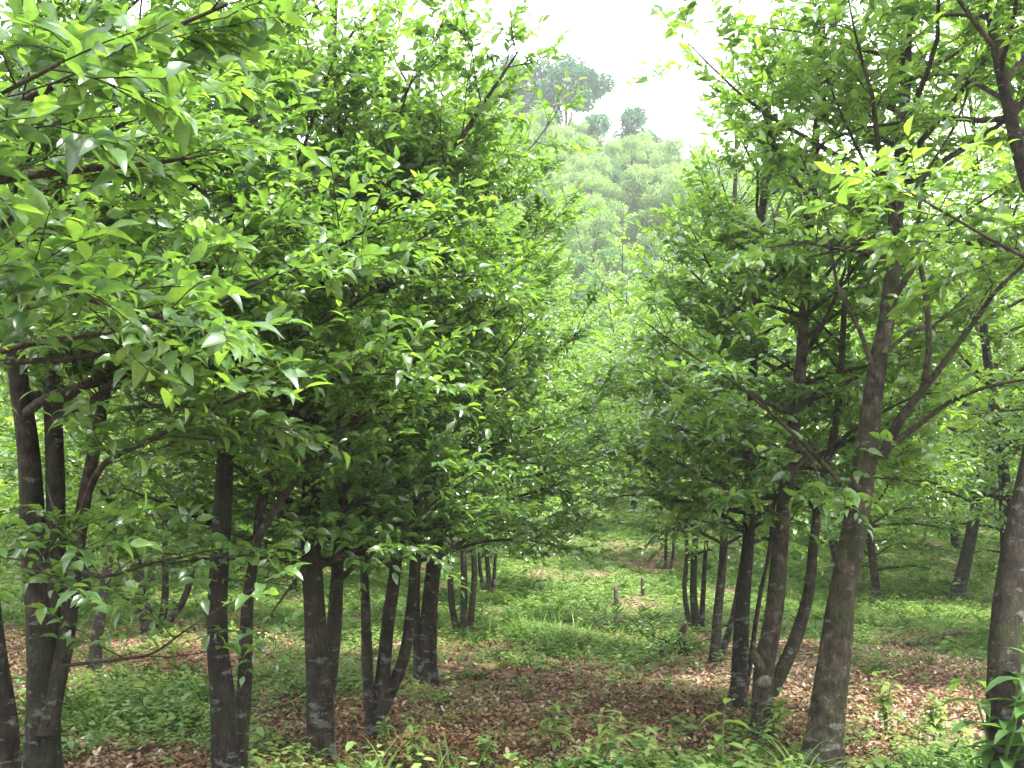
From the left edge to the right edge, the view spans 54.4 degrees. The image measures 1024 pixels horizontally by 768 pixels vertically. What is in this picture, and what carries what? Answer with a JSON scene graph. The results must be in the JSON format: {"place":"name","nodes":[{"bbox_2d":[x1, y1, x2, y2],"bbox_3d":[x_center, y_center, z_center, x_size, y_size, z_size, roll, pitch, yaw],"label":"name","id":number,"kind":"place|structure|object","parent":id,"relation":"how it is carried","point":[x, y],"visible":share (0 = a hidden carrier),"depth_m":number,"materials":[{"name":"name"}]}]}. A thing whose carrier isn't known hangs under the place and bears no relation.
{"place":"outdoors","nodes":[
{"label":"outdoors","id":0,"kind":"place"},
{"bbox_2d":[0,118,1023,767],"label":"ground","id":1,"kind":"structure","parent":0,"point":[630,242],"depth_m":12.70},
{"bbox_2d":[0,333,67,544],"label":"plantation tree","id":2,"kind":"object","parent":1,"relation":"on","point":[7,413],"visible":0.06,"depth_m":20.13,"materials":[{"name":"green plant"}]},
{"bbox_2d":[0,363,125,597],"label":"plantation tree","id":3,"kind":"object","parent":1,"relation":"on","point":[4,533],"visible":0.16,"depth_m":13.48,"materials":[{"name":"green plant"}]},
{"bbox_2d":[0,299,199,597],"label":"plantation tree","id":4,"kind":"object","parent":1,"relation":"on","point":[88,536],"visible":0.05,"depth_m":16.93,"materials":[{"name":"green plant"}]},
{"bbox_2d":[0,129,291,674],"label":"plantation tree","id":5,"kind":"object","parent":1,"relation":"on","point":[95,652],"visible":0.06,"depth_m":9.91,"materials":[{"name":"green plant"}]},
{"bbox_2d":[0,275,301,634],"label":"plantation tree","id":6,"kind":"object","parent":1,"relation":"on","point":[138,577],"visible":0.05,"depth_m":13.05,"materials":[{"name":"green plant"}]},
{"bbox_2d":[90,186,211,580],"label":"plantation tree","id":7,"kind":"object","parent":1,"relation":"on","point":[150,576],"visible":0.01,"depth_m":19.38,"materials":[{"name":"green plant"}]},
{"bbox_2d":[0,0,334,421],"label":"plantation tree","id":8,"kind":"object","parent":1,"relation":"on","point":[92,61],"visible":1,"depth_m":3.11,"materials":[{"name":"green plant"}]},
{"bbox_2d":[0,0,334,767],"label":"plantation tree","id":9,"kind":"object","parent":1,"relation":"on","point":[10,752],"visible":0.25,"depth_m":4.87,"materials":[{"name":"green plant"}]},
{"bbox_2d":[66,192,304,596],"bbox_3d":[-4.677,0.064,15.361,4.056,7.330,4.308,1,-7,-10],"label":"plantation tree","id":10,"kind":"object","parent":1,"relation":"on","point":[236,569],"visible":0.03,"depth_m":14.47,"materials":[{"name":"green plant"}]},
{"bbox_2d":[0,0,425,767],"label":"plantation tree","id":11,"kind":"object","parent":1,"relation":"on","point":[50,572],"visible":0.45,"depth_m":4.91,"materials":[{"name":"green plant"}]},
{"bbox_2d":[0,0,547,767],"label":"plantation tree","id":12,"kind":"object","parent":1,"relation":"on","point":[230,712],"visible":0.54,"depth_m":5.67,"materials":[{"name":"green plant"}]},
{"bbox_2d":[279,743,308,767],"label":"seedling","id":13,"kind":"object","parent":1,"relation":"on","point":[290,749],"visible":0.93,"depth_m":6.18,"materials":[{"name":"green plant"}]},
{"bbox_2d":[204,334,384,591],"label":"plantation tree","id":14,"kind":"object","parent":1,"relation":"on","point":[294,587],"visible":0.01,"depth_m":18.27,"materials":[{"name":"green plant"}]},
{"bbox_2d":[65,0,582,762],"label":"plantation tree","id":15,"kind":"object","parent":1,"relation":"on","point":[321,644],"visible":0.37,"depth_m":6.46,"materials":[{"name":"green plant"}]},
{"bbox_2d":[302,733,406,767],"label":"grass tuft","id":16,"kind":"object","parent":1,"relation":"on","point":[380,760],"visible":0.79,"depth_m":6.13,"materials":[{"name":"plant"}]},
{"bbox_2d":[109,0,640,739],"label":"plantation tree","id":17,"kind":"object","parent":1,"relation":"on","point":[381,688],"visible":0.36,"depth_m":7.38,"materials":[{"name":"green plant"}]},
{"bbox_2d":[373,717,394,745],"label":"bushy weed","id":18,"kind":"object","parent":1,"relation":"on","point":[385,731],"visible":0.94,"depth_m":7.07,"materials":[{"name":"green plant"}]},
{"bbox_2d":[398,715,437,762],"bbox_3d":[-0.614,2.312,6.387,0.233,0.391,0.259,-7,-10,43],"label":"bushy weed","id":19,"kind":"object","parent":1,"relation":"on","point":[411,728],"visible":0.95,"depth_m":6.37,"materials":[{"name":"green plant"}]},
{"bbox_2d":[218,41,641,685],"bbox_3d":[-0.698,-0.403,9.657,4.186,6.672,3.662,0,-7,0],"label":"plantation tree","id":20,"kind":"object","parent":1,"relation":"on","point":[546,483],"visible":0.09,"depth_m":9.27,"materials":[{"name":"green plant"}]},
{"bbox_2d":[409,727,491,767],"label":"grass tuft","id":21,"kind":"object","parent":1,"relation":"on","point":[456,764],"visible":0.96,"depth_m":6.21,"materials":[{"name":"plant"}]},
{"bbox_2d":[353,64,605,634],"bbox_3d":[-0.741,-0.596,13.877,3.937,8.237,4.062,0,-7,0],"label":"plantation tree","id":22,"kind":"object","parent":1,"relation":"on","point":[467,615],"visible":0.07,"depth_m":13.52,"materials":[{"name":"green plant"}]},
{"bbox_2d":[473,726,502,767],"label":"bushy weed","id":23,"kind":"object","parent":1,"relation":"on","point":[487,756],"visible":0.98,"depth_m":6.15,"materials":[{"name":"green plant"}]},
{"bbox_2d":[408,265,573,559],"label":"plantation tree","id":24,"kind":"object","parent":1,"relation":"on","point":[548,436],"depth_m":21.37,"materials":[{"name":"green plant"}]},
{"bbox_2d":[405,193,613,594],"bbox_3d":[-0.672,0.032,18.111,4.478,7.686,4.060,-3,-8,24],"label":"plantation tree","id":25,"kind":"object","parent":1,"relation":"on","point":[491,584],"visible":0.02,"depth_m":17.68,"materials":[{"name":"green plant"}]},
{"bbox_2d":[0,460,1023,767],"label":"herb cover","id":26,"kind":"object","parent":1,"relation":"on","point":[112,692],"visible":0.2,"depth_m":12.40,"materials":[{"name":"green plant"}]},
{"bbox_2d":[0,537,1023,767],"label":"leaf litter","id":27,"kind":"object","parent":1,"relation":"on","point":[526,707],"visible":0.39,"depth_m":8.20,"materials":[{"name":"plant"}]},
{"bbox_2d":[906,631,972,647],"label":"fallen branch","id":28,"kind":"object","parent":27,"relation":"on","point":[918,643],"visible":0.73,"depth_m":12.27,"materials":[{"name":"brown wood"}]},
{"bbox_2d":[0,536,1023,767],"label":"seedling cover","id":29,"kind":"object","parent":1,"relation":"on","point":[878,760],"visible":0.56,"depth_m":7.69,"materials":[{"name":"green plant"}]},
{"bbox_2d":[1,595,1023,767],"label":"fallen twigs","id":30,"kind":"object","parent":1,"relation":"on","point":[548,761],"visible":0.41,"depth_m":7.87,"materials":[{"name":"brown wood"}]},
{"bbox_2d":[476,53,562,129],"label":"crest tree","id":31,"kind":"object","parent":1,"relation":"on","point":[527,100],"visible":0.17,"depth_m":99.82,"materials":[{"name":"green plant"}]},
{"bbox_2d":[498,189,564,249],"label":"hillside tree","id":32,"kind":"object","parent":1,"relation":"on","point":[518,201],"visible":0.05,"depth_m":71.03,"materials":[{"name":"green plant"}]},
{"bbox_2d":[508,123,556,174],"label":"hillside tree","id":33,"kind":"object","parent":1,"relation":"on","point":[530,137],"visible":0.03,"depth_m":85.10,"materials":[{"name":"green plant"}]},
{"bbox_2d":[453,605,613,649],"bbox_3d":[0.362,3.021,12.805,1.844,0.452,2.107,-7,-10,42],"label":"grass tuft","id":34,"kind":"object","parent":1,"relation":"on","point":[538,627],"visible":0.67,"depth_m":12.68,"materials":[{"name":"plant"}]},
{"bbox_2d":[475,264,592,493],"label":"plantation tree","id":35,"kind":"object","parent":1,"relation":"on","point":[587,378],"visible":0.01,"depth_m":25.48,"materials":[{"name":"green plant"}]},
{"bbox_2d":[521,187,562,232],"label":"hillside tree","id":36,"kind":"object","parent":1,"relation":"on","point":[553,200],"visible":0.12,"depth_m":74.93,"materials":[{"name":"green plant"}]},
{"bbox_2d":[510,167,578,234],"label":"hillside tree","id":37,"kind":"object","parent":1,"relation":"on","point":[557,181],"visible":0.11,"depth_m":76.67,"materials":[{"name":"green plant"}]},
{"bbox_2d":[527,700,575,754],"bbox_3d":[0.270,2.258,6.476,0.310,0.362,0.313,-4,-8,30],"label":"seedling","id":38,"kind":"object","parent":1,"relation":"on","point":[555,741],"visible":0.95,"depth_m":6.47,"materials":[{"name":"green plant"}]},
{"bbox_2d":[529,133,574,185],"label":"hillside tree","id":39,"kind":"object","parent":1,"relation":"on","point":[541,140],"visible":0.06,"depth_m":88.18,"materials":[{"name":"green plant"}]},
{"bbox_2d":[495,284,609,496],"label":"plantation tree","id":40,"kind":"object","parent":1,"relation":"on","point":[589,370],"visible":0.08,"depth_m":29.36,"materials":[{"name":"green plant"}]},
{"bbox_2d":[522,103,592,183],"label":"hillside tree","id":41,"kind":"object","parent":1,"relation":"on","point":[551,132],"visible":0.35,"depth_m":88.76,"materials":[{"name":"green plant"}]},
{"bbox_2d":[528,260,588,313],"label":"hillside tree","id":42,"kind":"object","parent":1,"relation":"on","point":[574,276],"visible":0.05,"depth_m":60.46,"materials":[{"name":"green plant"}]},
{"bbox_2d":[526,145,592,189],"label":"hillside tree","id":43,"kind":"object","parent":1,"relation":"on","point":[578,161],"visible":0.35,"depth_m":81.69,"materials":[{"name":"green plant"}]},
{"bbox_2d":[516,52,616,140],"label":"crest tree","id":44,"kind":"object","parent":1,"relation":"on","point":[598,87],"visible":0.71,"depth_m":97.82,"materials":[{"name":"green plant"}]},
{"bbox_2d":[536,117,596,183],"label":"hillside tree","id":45,"kind":"object","parent":1,"relation":"on","point":[572,128],"visible":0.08,"depth_m":94.62,"materials":[{"name":"green plant"}]},
{"bbox_2d":[525,246,611,451],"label":"plantation tree","id":46,"kind":"object","parent":1,"relation":"on","point":[584,322],"visible":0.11,"depth_m":33.16,"materials":[{"name":"green plant"}]},
{"bbox_2d":[521,622,626,652],"bbox_3d":[0.850,2.993,12.055,1.563,0.326,1.432,5,-9,-31],"label":"grass tuft","id":47,"kind":"object","parent":1,"relation":"on","point":[578,637],"visible":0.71,"depth_m":11.91,"materials":[{"name":"plant"}]},
{"bbox_2d":[536,205,628,293],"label":"hillside tree","id":48,"kind":"object","parent":1,"relation":"on","point":[583,244],"visible":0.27,"depth_m":65.11,"materials":[{"name":"green plant"}]},
{"bbox_2d":[555,172,621,239],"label":"hillside tree","id":49,"kind":"object","parent":1,"relation":"on","point":[589,184],"visible":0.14,"depth_m":74.07,"materials":[{"name":"green plant"}]},
{"bbox_2d":[569,132,611,158],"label":"hillside tree","id":50,"kind":"object","parent":1,"relation":"on","point":[598,139],"visible":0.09,"depth_m":96.33,"materials":[{"name":"green plant"}]},
{"bbox_2d":[557,191,628,274],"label":"hillside tree","id":51,"kind":"object","parent":1,"relation":"on","point":[597,203],"visible":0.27,"depth_m":69.34,"materials":[{"name":"green plant"}]},
{"bbox_2d":[566,149,621,185],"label":"hillside tree","id":52,"kind":"object","parent":1,"relation":"on","point":[614,162],"visible":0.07,"depth_m":85.49,"materials":[{"name":"green plant"}]},
{"bbox_2d":[566,329,624,413],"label":"hillside tree","id":53,"kind":"object","parent":1,"relation":"on","point":[580,347],"visible":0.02,"depth_m":42.33,"materials":[{"name":"green plant"}]},
{"bbox_2d":[572,163,623,203],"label":"hillside tree","id":54,"kind":"object","parent":1,"relation":"on","point":[615,176],"visible":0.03,"depth_m":82.38,"materials":[{"name":"green plant"}]},
{"bbox_2d":[566,151,631,213],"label":"hillside tree","id":55,"kind":"object","parent":1,"relation":"on","point":[579,179],"visible":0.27,"depth_m":76.69,"materials":[{"name":"green plant"}]},
{"bbox_2d":[548,274,650,341],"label":"hillside tree","id":56,"kind":"object","parent":1,"relation":"on","point":[598,295],"visible":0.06,"depth_m":54.65,"materials":[{"name":"green plant"}]},
{"bbox_2d":[576,707,638,750],"bbox_3d":[0.643,2.259,6.430,0.353,0.317,0.348,4,-9,-31],"label":"seedling","id":57,"kind":"object","parent":1,"relation":"on","point":[601,726],"visible":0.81,"depth_m":6.43,"materials":[{"name":"green plant"}]},
{"bbox_2d":[564,297,654,477],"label":"plantation tree","id":58,"kind":"object","parent":1,"relation":"on","point":[601,446],"visible":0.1,"depth_m":33.17,"materials":[{"name":"green plant"}]},
{"bbox_2d":[569,244,654,313],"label":"hillside tree","id":59,"kind":"object","parent":1,"relation":"on","point":[626,270],"visible":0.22,"depth_m":61.60,"materials":[{"name":"green plant"}]},
{"bbox_2d":[588,302,636,356],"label":"hillside tree","id":60,"kind":"object","parent":1,"relation":"on","point":[602,319],"visible":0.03,"depth_m":51.64,"materials":[{"name":"green plant"}]},
{"bbox_2d":[568,271,660,508],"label":"plantation tree","id":61,"kind":"object","parent":1,"relation":"on","point":[608,405],"visible":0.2,"depth_m":28.66,"materials":[{"name":"green plant"}]},
{"bbox_2d":[573,321,662,409],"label":"hillside tree","id":62,"kind":"object","parent":1,"relation":"on","point":[602,331],"visible":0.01,"depth_m":45.23,"materials":[{"name":"green plant"}]},
{"bbox_2d":[573,211,668,450],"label":"plantation tree","id":63,"kind":"object","parent":1,"relation":"on","point":[596,271],"visible":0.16,"depth_m":36.83,"materials":[{"name":"green plant"}]},
{"bbox_2d":[601,131,657,172],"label":"hillside tree","id":64,"kind":"object","parent":1,"relation":"on","point":[625,151],"visible":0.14,"depth_m":90.92,"materials":[{"name":"green plant"}]},
{"bbox_2d":[602,134,670,187],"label":"hillside tree","id":65,"kind":"object","parent":1,"relation":"on","point":[635,158],"visible":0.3,"depth_m":87.96,"materials":[{"name":"green plant"}]},
{"bbox_2d":[610,105,664,155],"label":"crest tree","id":66,"kind":"object","parent":1,"relation":"on","point":[633,121],"visible":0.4,"depth_m":100.84,"materials":[{"name":"green plant"}]},
{"bbox_2d":[616,162,689,248],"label":"hillside tree","id":67,"kind":"object","parent":1,"relation":"on","point":[659,175],"visible":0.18,"depth_m":77.39,"materials":[{"name":"green plant"}]},
{"bbox_2d":[600,240,719,569],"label":"plantation tree","id":68,"kind":"object","parent":1,"relation":"on","point":[665,566],"visible":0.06,"depth_m":20.75,"materials":[{"name":"green plant"}]},
{"bbox_2d":[591,245,730,528],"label":"plantation tree","id":69,"kind":"object","parent":1,"relation":"on","point":[613,433],"visible":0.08,"depth_m":25.19,"materials":[{"name":"green plant"}]},
{"bbox_2d":[615,162,713,245],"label":"hillside tree","id":70,"kind":"object","parent":1,"relation":"on","point":[635,203],"visible":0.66,"depth_m":75.56,"materials":[{"name":"green plant"}]},
{"bbox_2d":[635,211,699,270],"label":"hillside tree","id":71,"kind":"object","parent":1,"relation":"on","point":[647,241],"visible":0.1,"depth_m":68.31,"materials":[{"name":"green plant"}]},
{"bbox_2d":[626,270,715,326],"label":"hillside tree","id":72,"kind":"object","parent":1,"relation":"on","point":[711,287],"visible":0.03,"depth_m":54.47,"materials":[{"name":"green plant"}]},
{"bbox_2d":[619,629,730,660],"bbox_3d":[1.876,2.936,11.216,1.255,0.317,1.187,-3,-8,25],"label":"grass tuft","id":73,"kind":"object","parent":1,"relation":"on","point":[675,645],"visible":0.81,"depth_m":11.14,"materials":[{"name":"green plant"}]},
{"bbox_2d":[584,175,784,629],"bbox_3d":[2.519,0.177,14.299,2.885,6.748,2.732,-3,-8,22],"label":"plantation tree","id":74,"kind":"object","parent":1,"relation":"on","point":[697,617],"visible":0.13,"depth_m":13.77,"materials":[{"name":"green plant"}]},
{"bbox_2d":[653,136,717,185],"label":"hillside tree","id":75,"kind":"object","parent":1,"relation":"on","point":[701,145],"visible":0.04,"depth_m":94.05,"materials":[{"name":"green plant"}]},
{"bbox_2d":[649,131,727,190],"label":"hillside tree","id":76,"kind":"object","parent":1,"relation":"on","point":[672,149],"visible":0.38,"depth_m":85.42,"materials":[{"name":"green plant"}]},
{"bbox_2d":[661,163,751,234],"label":"hillside tree","id":77,"kind":"object","parent":1,"relation":"on","point":[731,184],"visible":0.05,"depth_m":77.70,"materials":[{"name":"green plant"}]},
{"bbox_2d":[593,82,854,666],"bbox_3d":[2.218,-0.213,10.681,2.819,6.542,2.817,-7,-10,44],"label":"plantation tree","id":78,"kind":"object","parent":1,"relation":"on","point":[716,644],"visible":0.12,"depth_m":10.50,"materials":[{"name":"green plant"}]},
{"bbox_2d":[700,698,749,762],"bbox_3d":[1.254,2.124,5.957,0.264,0.497,0.268,-5,-9,34],"label":"broad leaved weed","id":79,"kind":"object","parent":1,"relation":"on","point":[718,740],"visible":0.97,"depth_m":5.97,"materials":[{"name":"green plant"}]},
{"bbox_2d":[541,1,986,711],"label":"plantation tree","id":80,"kind":"object","parent":1,"relation":"on","point":[741,665],"visible":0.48,"depth_m":8.25,"materials":[{"name":"green plant"}]},
{"bbox_2d":[738,181,805,236],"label":"hillside tree","id":81,"kind":"object","parent":1,"relation":"on","point":[787,196],"visible":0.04,"depth_m":74.56,"materials":[{"name":"green plant"}]},
{"bbox_2d":[762,687,792,745],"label":"bushy weed","id":82,"kind":"object","parent":1,"relation":"on","point":[779,713],"visible":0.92,"depth_m":6.93,"materials":[{"name":"green plant"}]},
{"bbox_2d":[715,215,845,489],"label":"plantation tree","id":83,"kind":"object","parent":1,"relation":"on","point":[781,351],"depth_m":26.45,"materials":[{"name":"green plant"}]},
{"bbox_2d":[742,724,850,767],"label":"grass tuft","id":84,"kind":"object","parent":1,"relation":"on","point":[791,762],"visible":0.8,"depth_m":6.09,"materials":[{"name":"plant"}]},
{"bbox_2d":[596,0,1023,767],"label":"plantation tree","id":85,"kind":"object","parent":1,"relation":"on","point":[826,714],"visible":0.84,"depth_m":6.50,"materials":[{"name":"green plant"}]},
{"bbox_2d":[611,0,1023,743],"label":"plantation tree","id":86,"kind":"object","parent":1,"relation":"on","point":[769,676],"visible":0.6,"depth_m":7.30,"materials":[{"name":"green plant"}]},
{"bbox_2d":[733,258,902,544],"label":"plantation tree","id":87,"kind":"object","parent":1,"relation":"on","point":[794,345],"depth_m":23.21,"materials":[{"name":"green plant"}]},
{"bbox_2d":[695,166,958,568],"bbox_3d":[6.578,-0.344,21.064,5.091,8.811,4.378,3,-8,-22],"label":"plantation tree","id":88,"kind":"object","parent":1,"relation":"on","point":[833,546],"visible":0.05,"depth_m":20.22,"materials":[{"name":"green plant"}]},
{"bbox_2d":[759,229,988,595],"bbox_3d":[6.406,0.305,18.288,3.788,7.344,4.185,-5,-9,36],"label":"plantation tree","id":89,"kind":"object","parent":1,"relation":"on","point":[873,566],"visible":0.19,"depth_m":17.72,"materials":[{"name":"green plant"}]},
{"bbox_2d":[862,670,903,735],"bbox_3d":[2.704,2.319,7.159,0.239,0.478,0.328,4,-8,-30],"label":"bushy weed","id":90,"kind":"object","parent":1,"relation":"on","point":[883,703],"visible":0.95,"depth_m":7.17,"materials":[{"name":"green plant"}]},
{"bbox_2d":[771,0,1023,767],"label":"plantation tree","id":91,"kind":"object","parent":1,"relation":"on","point":[1006,620],"visible":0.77,"depth_m":5.63,"materials":[{"name":"green plant"}]},
{"bbox_2d":[821,264,1010,522],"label":"plantation tree","id":92,"kind":"object","parent":1,"relation":"on","point":[924,436],"depth_m":25.88,"materials":[{"name":"green plant"}]},
{"bbox_2d":[814,2,1023,550],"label":"plantation tree","id":93,"kind":"object","parent":1,"relation":"on","point":[1000,445],"visible":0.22,"depth_m":12.90,"materials":[{"name":"green plant"}]},
{"bbox_2d":[916,692,948,740],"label":"bushy weed","id":94,"kind":"object","parent":1,"relation":"on","point":[935,718],"visible":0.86,"depth_m":7.03,"materials":[{"name":"green plant"}]},
{"bbox_2d":[912,612,968,634],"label":"grass tuft","id":95,"kind":"object","parent":1,"relation":"on","point":[928,623],"visible":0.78,"depth_m":12.82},
{"bbox_2d":[902,732,987,767],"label":"grass tuft","id":96,"kind":"object","parent":1,"relation":"on","point":[975,761],"visible":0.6,"depth_m":5.83,"materials":[{"name":"plant"}]},
{"bbox_2d":[874,257,1022,548],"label":"plantation tree","id":97,"kind":"object","parent":1,"relation":"on","point":[955,543],"visible":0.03,"depth_m":22.81,"materials":[{"name":"green plant"}]},
{"bbox_2d":[882,147,1023,600],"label":"plantation tree","id":98,"kind":"object","parent":1,"relation":"on","point":[963,569],"visible":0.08,"depth_m":17.21,"materials":[{"name":"green plant"}]},
{"bbox_2d":[904,263,1023,563],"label":"plantation tree","id":99,"kind":"object","parent":1,"relation":"on","point":[985,526],"visible":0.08,"depth_m":20.36,"materials":[{"name":"green plant"}]},
{"bbox_2d":[917,11,1023,452],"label":"plantation tree","id":100,"kind":"object","parent":1,"relation":"on","point":[1009,395],"visible":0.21,"depth_m":10.33,"materials":[{"name":"green plant"}]},
{"bbox_2d":[931,194,1023,573],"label":"plantation tree","id":101,"kind":"object","parent":1,"relation":"on","point":[1014,432],"visible":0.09,"depth_m":17.67,"materials":[{"name":"green plant"}]},
{"bbox_2d":[941,645,1023,767],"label":"broad leaved shrub","id":102,"kind":"object","parent":1,"relation":"on","point":[1007,727],"visible":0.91,"depth_m":5.44,"materials":[{"name":"green plant"}]},
{"bbox_2d":[970,274,1022,471],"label":"plantation tree","id":103,"kind":"object","parent":1,"relation":"on","point":[1022,355],"visible":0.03,"depth_m":26.25,"materials":[{"name":"green plant"}]},
{"bbox_2d":[0,0,1023,231],"label":"sky","id":104,"kind":"structure","parent":0,"point":[613,36],"materials":[{"name":"white"}]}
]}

